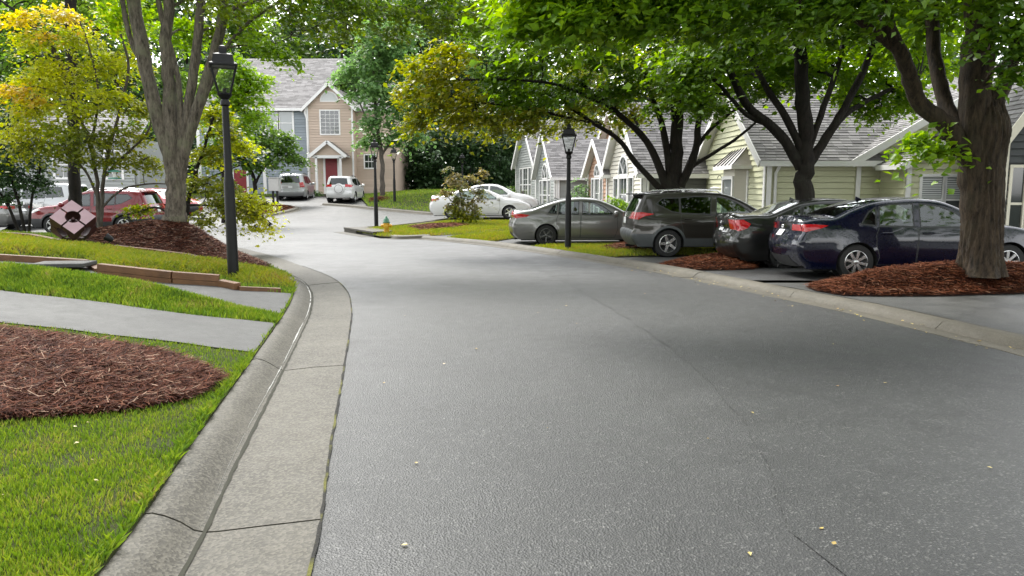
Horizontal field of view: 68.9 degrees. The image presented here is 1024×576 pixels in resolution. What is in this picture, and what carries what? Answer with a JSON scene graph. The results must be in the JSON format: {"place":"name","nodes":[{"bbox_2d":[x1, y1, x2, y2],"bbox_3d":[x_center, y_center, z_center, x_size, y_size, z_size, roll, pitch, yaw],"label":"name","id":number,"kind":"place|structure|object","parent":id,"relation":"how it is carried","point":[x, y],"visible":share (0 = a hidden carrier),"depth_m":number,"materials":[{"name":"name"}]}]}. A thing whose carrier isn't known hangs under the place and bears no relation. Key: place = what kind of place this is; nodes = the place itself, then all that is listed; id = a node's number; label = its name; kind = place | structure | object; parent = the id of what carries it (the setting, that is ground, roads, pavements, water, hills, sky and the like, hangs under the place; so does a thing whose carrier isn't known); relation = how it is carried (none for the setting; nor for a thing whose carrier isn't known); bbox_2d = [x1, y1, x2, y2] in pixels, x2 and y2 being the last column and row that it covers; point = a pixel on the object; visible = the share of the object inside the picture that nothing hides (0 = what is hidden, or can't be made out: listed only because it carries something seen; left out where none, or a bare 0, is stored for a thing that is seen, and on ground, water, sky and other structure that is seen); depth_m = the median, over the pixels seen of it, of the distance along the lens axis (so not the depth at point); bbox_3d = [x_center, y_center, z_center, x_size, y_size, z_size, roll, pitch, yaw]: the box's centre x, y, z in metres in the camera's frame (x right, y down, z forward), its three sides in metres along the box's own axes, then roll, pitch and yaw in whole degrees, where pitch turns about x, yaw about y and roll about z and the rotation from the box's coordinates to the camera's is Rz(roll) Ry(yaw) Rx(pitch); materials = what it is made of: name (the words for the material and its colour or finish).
{"place":"outdoors","nodes":[
{"label":"outdoors","id":0,"kind":"place"},
{"bbox_2d":[0,290,274,351],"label":"driveway","id":1,"kind":"structure","parent":0,"point":[93,316],"depth_m":7.87,"materials":[{"name":"concrete"}]},
{"bbox_2d":[0,261,291,312],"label":"driveway","id":2,"kind":"structure","parent":0,"point":[273,301],"depth_m":10.39,"materials":[{"name":"concrete"}]},
{"bbox_2d":[32,260,96,267],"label":"stone slab","id":3,"kind":"structure","parent":2,"relation":"on","point":[71,264],"depth_m":10.95,"materials":[{"name":"stone"}]},
{"bbox_2d":[0,236,297,575],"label":"bank","id":4,"kind":"structure","parent":0,"point":[148,445],"depth_m":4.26,"materials":[{"name":"green plant"}]},
{"bbox_2d":[0,104,63,231],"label":"evergreen shrub","id":5,"kind":"object","parent":4,"relation":"on","point":[6,198],"visible":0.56,"depth_m":19.99,"materials":[{"name":"green plant"}]},
{"bbox_2d":[0,254,88,262],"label":"landscape timber","id":6,"kind":"object","parent":4,"relation":"on","point":[19,258],"visible":0.52,"depth_m":11.50,"materials":[{"name":"brown wood"}]},
{"bbox_2d":[0,0,196,227],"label":"maple tree","id":7,"kind":"object","parent":4,"relation":"on","point":[43,36],"visible":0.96,"depth_m":18.50,"materials":[{"name":"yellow plant"}]},
{"bbox_2d":[0,0,217,215],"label":"oak tree","id":8,"kind":"object","parent":4,"relation":"on","point":[74,188],"visible":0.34,"depth_m":22.81,"materials":[{"name":"green plant"}]},
{"bbox_2d":[0,321,230,421],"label":"mulch bed","id":9,"kind":"object","parent":4,"relation":"on","point":[55,415],"visible":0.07,"depth_m":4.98,"materials":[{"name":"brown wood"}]},
{"bbox_2d":[4,269,266,321],"bbox_3d":[-5.108,0.023,9.377,4.783,0.595,1.213,0,7,3],"label":"grass strip","id":10,"kind":"object","parent":4,"relation":"on","point":[109,295],"depth_m":8.99,"materials":[{"name":"plant"}]},
{"bbox_2d":[0,260,278,323],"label":"lawn grass","id":11,"kind":"structure","parent":10,"relation":"on","point":[42,278],"depth_m":9.06,"materials":[{"name":"green plant"}]},
{"bbox_2d":[0,229,294,340],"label":"lawn grass","id":12,"kind":"structure","parent":4,"relation":"on","point":[194,311],"depth_m":8.80,"materials":[{"name":"green plant"}]},
{"bbox_2d":[0,232,297,287],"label":"terrace grass","id":13,"kind":"structure","parent":4,"relation":"on","point":[106,253],"depth_m":12.48,"materials":[{"name":"green plant"}]},
{"bbox_2d":[49,200,95,241],"bbox_3d":[-8.624,-1.188,14.691,0.778,1.082,0.891,-4,9,-30],"label":"cube sculpture","id":14,"kind":"object","parent":13,"relation":"on","point":[75,226],"visible":0.97,"depth_m":14.56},
{"bbox_2d":[97,263,219,285],"bbox_3d":[-5.145,-0.171,10.867,1.720,0.371,0.214,0,7,-3],"label":"landscape timber","id":15,"kind":"object","parent":4,"relation":"on","point":[165,276],"visible":0.75,"depth_m":10.79,"materials":[{"name":"brown wood"}]},
{"bbox_2d":[80,219,271,266],"bbox_3d":[-7.272,-0.970,16.053,3.272,0.793,6.668,-5,9,-36],"label":"mulch bed","id":16,"kind":"object","parent":4,"relation":"on","point":[169,237],"visible":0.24,"depth_m":16.19,"materials":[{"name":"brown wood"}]},
{"bbox_2d":[47,0,538,223],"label":"street tree","id":17,"kind":"object","parent":16,"relation":"on","point":[175,122],"visible":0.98,"depth_m":16.82,"materials":[{"name":"grey plant"}]},
{"bbox_2d":[115,100,292,246],"bbox_3d":[-8.068,-3.007,19.943,5.294,3.962,2.569,3,8,21],"label":"dogwood tree","id":18,"kind":"object","parent":4,"relation":"on","point":[249,206],"visible":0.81,"depth_m":19.47,"materials":[{"name":"green plant"}]},
{"bbox_2d":[208,45,238,276],"bbox_3d":[-4.580,-1.918,12.053,0.424,3.870,0.424,-3,8,-20],"label":"street lamp","id":19,"kind":"object","parent":4,"relation":"on","point":[222,58],"visible":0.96,"depth_m":12.00,"materials":[{"name":"black metal"}]},
{"bbox_2d":[3,196,845,575],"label":"road","id":20,"kind":"structure","parent":0,"point":[531,420],"depth_m":5.07,"materials":[{"name":"grey asphalt"}]},
{"bbox_2d":[0,201,32,228],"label":"sedan car","id":21,"kind":"object","parent":20,"relation":"on","point":[5,218],"visible":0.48,"depth_m":30.42,"materials":[{"name":"grey paint"}]},
{"bbox_2d":[0,181,89,209],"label":"minivan","id":22,"kind":"object","parent":20,"relation":"on","point":[47,200],"visible":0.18,"depth_m":32.48,"materials":[{"name":"silver paint"}]},
{"bbox_2d":[31,188,164,233],"bbox_3d":[-15.901,-2.950,28.760,4.756,1.797,2.136,0,7,0],"label":"suv car","id":23,"kind":"object","parent":20,"relation":"on","point":[117,202],"visible":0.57,"depth_m":27.94,"materials":[{"name":"red paint"}]},
{"bbox_2d":[98,248,350,575],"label":"kerb","id":24,"kind":"structure","parent":20,"relation":"on","point":[266,520],"depth_m":4.42,"materials":[{"name":"concrete"}]},
{"bbox_2d":[178,273,313,575],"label":"curb","id":25,"kind":"structure","parent":24,"relation":"in","point":[202,535],"depth_m":4.52,"materials":[{"name":"grey concrete"}]},
{"bbox_2d":[304,266,352,575],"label":"moss line","id":26,"kind":"object","parent":24,"relation":"on","point":[310,567],"visible":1,"depth_m":4.42,"materials":[{"name":"plant"}]},
{"bbox_2d":[278,173,314,199],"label":"minivan","id":27,"kind":"object","parent":20,"relation":"on","point":[302,186],"visible":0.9,"depth_m":50.18,"materials":[{"name":"silver paint"}]},
{"bbox_2d":[326,175,364,201],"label":"suv car","id":28,"kind":"object","parent":20,"relation":"on","point":[351,188],"visible":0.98,"depth_m":47.71,"materials":[{"name":"white paint"}]},
{"bbox_2d":[335,227,391,236],"bbox_3d":[-5.669,-2.119,28.459,1.300,0.245,3.767,-4,8,-28],"label":"storm drain","id":29,"kind":"object","parent":20,"relation":"on","point":[351,230],"visible":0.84,"depth_m":28.21,"materials":[{"name":"concrete"}]},
{"bbox_2d":[369,139,379,226],"bbox_3d":[-5.780,-4.356,31.602,0.424,3.815,0.424,-1,8,-10],"label":"street lamp","id":30,"kind":"object","parent":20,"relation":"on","point":[374,143],"visible":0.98,"depth_m":31.56,"materials":[{"name":"black metal"}]},
{"bbox_2d":[322,203,432,214],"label":"kerb","id":31,"kind":"structure","parent":20,"relation":"on","point":[380,209],"depth_m":42.91,"materials":[{"name":"beige concrete"}]},
{"bbox_2d":[419,236,1023,356],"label":"kerb","id":32,"kind":"structure","parent":20,"relation":"on","point":[993,338],"depth_m":10.95,"materials":[{"name":"beige concrete"}]},
{"bbox_2d":[480,245,1023,575],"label":"road patch","id":33,"kind":"object","parent":20,"relation":"on","point":[873,474],"visible":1,"depth_m":5.53,"materials":[{"name":"grey asphalt"}]},
{"bbox_2d":[356,219,509,236],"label":"verge lawn","id":34,"kind":"structure","parent":0,"point":[441,232],"depth_m":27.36,"materials":[{"name":"green plant"}]},
{"bbox_2d":[433,166,493,222],"bbox_3d":[-2.164,-3.999,33.264,2.724,2.838,1.860,-3,8,-22],"label":"red maple shrub","id":35,"kind":"object","parent":34,"relation":"on","point":[460,212],"visible":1,"depth_m":33.13,"materials":[{"name":"green plant"}]},
{"bbox_2d":[362,189,506,211],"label":"lawn","id":36,"kind":"structure","parent":0,"point":[411,203],"depth_m":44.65,"materials":[{"name":"plant"}]},
{"bbox_2d":[325,12,447,195],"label":"pale tree","id":37,"kind":"object","parent":36,"relation":"on","point":[373,89],"visible":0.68,"depth_m":50.12,"materials":[{"name":"green plant"}]},
{"bbox_2d":[416,212,577,223],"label":"driveway","id":38,"kind":"structure","parent":0,"point":[494,217],"depth_m":37.25,"materials":[{"name":"concrete"}]},
{"bbox_2d":[429,188,531,219],"bbox_3d":[-1.541,-4.186,37.171,5.147,1.540,2.132,0,7,0],"label":"sedan car","id":39,"kind":"object","parent":38,"relation":"on","point":[501,205],"visible":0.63,"depth_m":36.32,"materials":[{"name":"white paint"}]},
{"bbox_2d":[459,184,538,206],"bbox_3d":[-0.971,-4.779,40.078,4.848,1.610,2.124,0,7,1],"label":"sedan car","id":40,"kind":"object","parent":38,"relation":"on","point":[532,201],"visible":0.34,"depth_m":39.27,"materials":[{"name":"white paint"}]},
{"bbox_2d":[10,0,1023,117],"label":"sky","id":41,"kind":"structure","parent":0,"point":[158,58],"materials":[{"name":"white"}]},
{"bbox_2d":[437,235,623,245],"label":"driveway","id":42,"kind":"structure","parent":0,"point":[525,242],"depth_m":24.19,"materials":[{"name":"concrete"}]},
{"bbox_2d":[508,197,624,244],"bbox_3d":[2.284,-2.112,23.585,4.797,1.516,2.143,0,7,-1],"label":"sedan car","id":43,"kind":"object","parent":42,"relation":"on","point":[544,223],"visible":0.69,"depth_m":22.75,"materials":[{"name":"grey paint"}]},
{"bbox_2d":[530,242,717,256],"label":"verge lawn","id":44,"kind":"structure","parent":0,"point":[647,255],"depth_m":19.41,"materials":[{"name":"green plant"}]},
{"bbox_2d":[561,124,576,247],"bbox_3d":[1.560,-2.683,20.626,0.424,3.625,0.424,1,7,4],"label":"street lamp","id":45,"kind":"object","parent":44,"relation":"on","point":[568,131],"visible":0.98,"depth_m":20.58,"materials":[{"name":"black metal"}]},
{"bbox_2d":[383,8,756,189],"bbox_3d":[1.760,-5.726,21.289,10.616,9.386,5.653,-1,7,-7],"label":"maple tree","id":46,"kind":"object","parent":44,"relation":"on","point":[613,98],"visible":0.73,"depth_m":20.10,"materials":[{"name":"green plant"}]},
{"bbox_2d":[615,255,692,263],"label":"driveway","id":47,"kind":"structure","parent":0,"point":[655,259],"depth_m":18.74,"materials":[{"name":"concrete"}]},
{"bbox_2d":[620,189,765,256],"bbox_3d":[5.318,-1.755,19.982,4.756,1.797,2.136,0,7,-3],"label":"suv car","id":48,"kind":"object","parent":47,"relation":"on","point":[666,222],"visible":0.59,"depth_m":19.10,"materials":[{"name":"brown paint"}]},
{"bbox_2d":[659,252,763,269],"bbox_3d":[6.360,-0.789,18.328,8.444,0.210,2.552,-7,10,-41],"label":"mulch bed","id":49,"kind":"object","parent":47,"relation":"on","point":[674,263],"visible":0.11,"depth_m":15.49,"materials":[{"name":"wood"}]},
{"bbox_2d":[633,0,964,214],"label":"maple tree","id":50,"kind":"object","parent":49,"relation":"on","point":[799,73],"visible":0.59,"depth_m":17.89,"materials":[{"name":"green plant"}]},
{"bbox_2d":[658,262,836,279],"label":"driveway","id":51,"kind":"structure","parent":0,"point":[763,271],"depth_m":14.44,"materials":[{"name":"concrete"}]},
{"bbox_2d":[712,197,904,267],"bbox_3d":[7.085,-1.249,16.684,5.042,1.556,2.093,0,7,-2],"label":"sedan car","id":52,"kind":"object","parent":51,"relation":"on","point":[743,236],"visible":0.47,"depth_m":15.89,"materials":[{"name":"grey paint"}]},
{"bbox_2d":[768,197,1023,276],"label":"sedan car","id":53,"kind":"object","parent":51,"relation":"on","point":[845,241],"visible":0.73,"depth_m":13.22,"materials":[{"name":"blue paint"}]},
{"bbox_2d":[805,260,1023,296],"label":"mulch bed","id":54,"kind":"object","parent":51,"relation":"on","point":[942,294],"visible":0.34,"depth_m":11.39,"materials":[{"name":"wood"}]},
{"bbox_2d":[450,0,1023,278],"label":"maple tree","id":55,"kind":"object","parent":54,"relation":"on","point":[974,129],"visible":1,"depth_m":10.34,"materials":[{"name":"green plant"}]},
{"bbox_2d":[752,280,1013,332],"bbox_3d":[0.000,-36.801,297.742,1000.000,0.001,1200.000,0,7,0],"label":"ground","id":56,"kind":"structure","parent":0,"point":[786,281],"depth_m":17.36,"materials":[{"name":"grey concrete"}]},
{"bbox_2d":[0,21,1022,191],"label":"distant wood","id":57,"kind":"object","parent":56,"relation":"on","point":[897,75],"visible":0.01,"depth_m":107.75,"materials":[{"name":"green plant"}]},
{"bbox_2d":[697,62,1023,219],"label":"sage house","id":58,"kind":"structure","parent":56,"relation":"on","point":[753,166],"depth_m":21.67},
{"bbox_2d":[720,176,733,212],"bbox_3d":[6.892,-2.780,23.967,0.090,1.600,1.210,0,7,0],"label":"window","id":59,"kind":"structure","parent":58,"relation":"in","point":[727,182],"depth_m":23.98,"materials":[{"name":"grey"}]},
{"bbox_2d":[918,174,946,201],"bbox_3d":[11.461,-2.415,20.402,0.730,1.390,0.090,0,7,-2],"label":"window","id":60,"kind":"structure","parent":58,"relation":"in","point":[936,191],"depth_m":20.38,"materials":[{"name":"grey"}]},
{"bbox_2d":[943,174,959,207],"bbox_3d":[12.140,-2.418,20.425,0.730,1.390,0.090,0,7,-2],"label":"window","id":61,"kind":"structure","parent":58,"relation":"in","point":[951,179],"depth_m":20.40,"materials":[{"name":"grey"}]},
{"bbox_2d":[768,283,1023,333],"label":"driveway","id":62,"kind":"structure","parent":0,"point":[1004,312],"depth_m":10.14,"materials":[{"name":"grey concrete"}]},
{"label":"mulch bed","id":63,"kind":"structure","parent":0,"visible":0},
{"bbox_2d":[408,222,467,229],"bbox_3d":[-3.190,-2.568,30.702,2.123,0.188,4.824,2,8,17],"label":"pine straw","id":64,"kind":"object","parent":63,"relation":"on","point":[433,225],"visible":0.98,"depth_m":30.35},
{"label":"mulch bed","id":65,"kind":"structure","parent":0,"visible":0},
{"bbox_2d":[268,177,280,203],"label":"mailbox","id":66,"kind":"object","parent":65,"relation":"on","point":[274,183],"visible":0.89,"depth_m":45.39,"materials":[{"name":"white metal"}]},
{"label":"far ground","id":67,"kind":"structure","parent":0,"visible":0},
{"bbox_2d":[0,0,114,180],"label":"forest tree","id":68,"kind":"object","parent":67,"relation":"on","point":[63,54],"visible":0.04,"depth_m":60.22,"materials":[{"name":"green plant"}]},
{"bbox_2d":[26,2,121,107],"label":"forest tree","id":69,"kind":"object","parent":67,"relation":"on","point":[48,54],"visible":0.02,"depth_m":66.00,"materials":[{"name":"green plant"}]},
{"bbox_2d":[15,109,166,190],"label":"pale house","id":70,"kind":"structure","parent":67,"relation":"on","point":[126,180],"depth_m":45.98,"materials":[{"name":"grey"}]},
{"bbox_2d":[47,0,183,109],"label":"forest tree","id":71,"kind":"object","parent":67,"relation":"on","point":[136,94],"visible":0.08,"depth_m":62.96,"materials":[{"name":"green plant"}]},
{"bbox_2d":[86,0,196,171],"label":"forest tree","id":72,"kind":"object","parent":67,"relation":"on","point":[135,82],"visible":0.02,"depth_m":67.61,"materials":[{"name":"green plant"}]},
{"bbox_2d":[150,0,230,168],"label":"forest tree","id":73,"kind":"object","parent":67,"relation":"on","point":[178,9],"visible":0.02,"depth_m":72.35,"materials":[{"name":"green plant"}]},
{"bbox_2d":[177,0,252,165],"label":"forest tree","id":74,"kind":"object","parent":67,"relation":"on","point":[229,30],"visible":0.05,"depth_m":82.47,"materials":[{"name":"green plant"}]},
{"bbox_2d":[183,52,280,222],"bbox_3d":[-13.477,-7.065,35.567,5.364,8.116,3.394,0,7,0],"label":"linden tree","id":75,"kind":"object","parent":67,"relation":"on","point":[243,89],"visible":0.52,"depth_m":34.92,"materials":[{"name":"green plant"}]},
{"bbox_2d":[190,111,323,195],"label":"crepe tree","id":76,"kind":"object","parent":67,"relation":"on","point":[272,141],"visible":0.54,"depth_m":45.92,"materials":[{"name":"green plant"}]},
{"bbox_2d":[196,59,345,193],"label":"blue house","id":77,"kind":"structure","parent":67,"relation":"on","point":[291,99],"depth_m":58.90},
{"bbox_2d":[278,111,294,136],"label":"window","id":78,"kind":"structure","parent":77,"relation":"in","point":[286,118],"depth_m":58.29,"materials":[{"name":"grey glass"}]},
{"bbox_2d":[244,1,339,58],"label":"forest tree","id":79,"kind":"object","parent":67,"relation":"on","point":[303,53],"visible":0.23,"depth_m":80.00,"materials":[{"name":"green plant"}]},
{"bbox_2d":[307,0,373,111],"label":"forest tree","id":80,"kind":"object","parent":67,"relation":"on","point":[342,86],"visible":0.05,"depth_m":75.74,"materials":[{"name":"green plant"}]},
{"bbox_2d":[300,81,408,195],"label":"tan house","id":81,"kind":"structure","parent":67,"relation":"on","point":[329,128],"depth_m":58.07,"materials":[{"name":"beige"}]},
{"bbox_2d":[319,110,340,134],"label":"window","id":82,"kind":"structure","parent":81,"relation":"in","point":[329,120],"depth_m":57.81,"materials":[{"name":"grey glass"}]},
{"bbox_2d":[365,0,474,180],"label":"forest tree","id":83,"kind":"object","parent":67,"relation":"on","point":[431,44],"visible":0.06,"depth_m":70.47,"materials":[{"name":"green plant"}]},
{"bbox_2d":[403,134,449,189],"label":"undergrowth shrub","id":84,"kind":"object","parent":67,"relation":"on","point":[417,180],"visible":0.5,"depth_m":63.44,"materials":[{"name":"green plant"}]},
{"bbox_2d":[411,124,472,189],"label":"undergrowth shrub","id":85,"kind":"object","parent":67,"relation":"on","point":[439,166],"visible":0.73,"depth_m":62.71,"materials":[{"name":"green plant"}]},
{"bbox_2d":[418,0,511,186],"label":"forest tree","id":86,"kind":"object","parent":67,"relation":"on","point":[478,67],"visible":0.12,"depth_m":73.09,"materials":[{"name":"green plant"}]},
{"bbox_2d":[437,124,501,188],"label":"undergrowth shrub","id":87,"kind":"object","parent":67,"relation":"on","point":[457,166],"visible":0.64,"depth_m":62.70,"materials":[{"name":"green plant"}]},
{"bbox_2d":[461,127,506,189],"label":"undergrowth shrub","id":88,"kind":"object","parent":67,"relation":"on","point":[484,156],"visible":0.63,"depth_m":63.23,"materials":[{"name":"green plant"}]},
{"bbox_2d":[476,128,517,189],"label":"undergrowth shrub","id":89,"kind":"object","parent":67,"relation":"on","point":[503,141],"visible":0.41,"depth_m":64.91,"materials":[{"name":"green plant"}]},
{"bbox_2d":[485,145,516,190],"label":"undergrowth shrub","id":90,"kind":"object","parent":67,"relation":"on","point":[507,164],"visible":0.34,"depth_m":65.28,"materials":[{"name":"green plant"}]},
{"bbox_2d":[468,5,563,191],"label":"forest tree","id":91,"kind":"object","parent":67,"relation":"on","point":[538,84],"visible":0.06,"depth_m":76.37,"materials":[{"name":"green plant"}]},
{"bbox_2d":[511,120,599,197],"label":"townhouse","id":92,"kind":"structure","parent":67,"relation":"on","point":[523,159],"depth_m":50.27,"materials":[{"name":"grey"}]},
{"bbox_2d":[531,130,598,211],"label":"townhouse","id":93,"kind":"structure","parent":67,"relation":"on","point":[549,174],"depth_m":41.93,"materials":[{"name":"grey"}]},
{"bbox_2d":[580,113,611,212],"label":"townhouse","id":94,"kind":"structure","parent":67,"relation":"on","point":[592,170],"depth_m":34.08,"materials":[{"name":"grey"}]},
{"bbox_2d":[599,102,712,205],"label":"townhouse","id":95,"kind":"structure","parent":67,"relation":"on","point":[627,175],"depth_m":28.33,"materials":[{"name":"grey wood"}]},
{"bbox_2d":[1004,75,1023,228],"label":"slate house","id":96,"kind":"structure","parent":67,"relation":"on","point":[1014,206],"depth_m":18.28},
{"bbox_2d":[1005,165,1023,228],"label":"window","id":97,"kind":"structure","parent":96,"relation":"in","point":[1015,193],"depth_m":18.32,"materials":[{"name":"grey glass"}]},
{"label":"verge lawn","id":98,"kind":"structure","parent":0,"visible":0},
{"bbox_2d":[450,230,513,240],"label":"verge grass","id":99,"kind":"structure","parent":98,"relation":"on","point":[494,235],"depth_m":25.00,"materials":[{"name":"green plant"}]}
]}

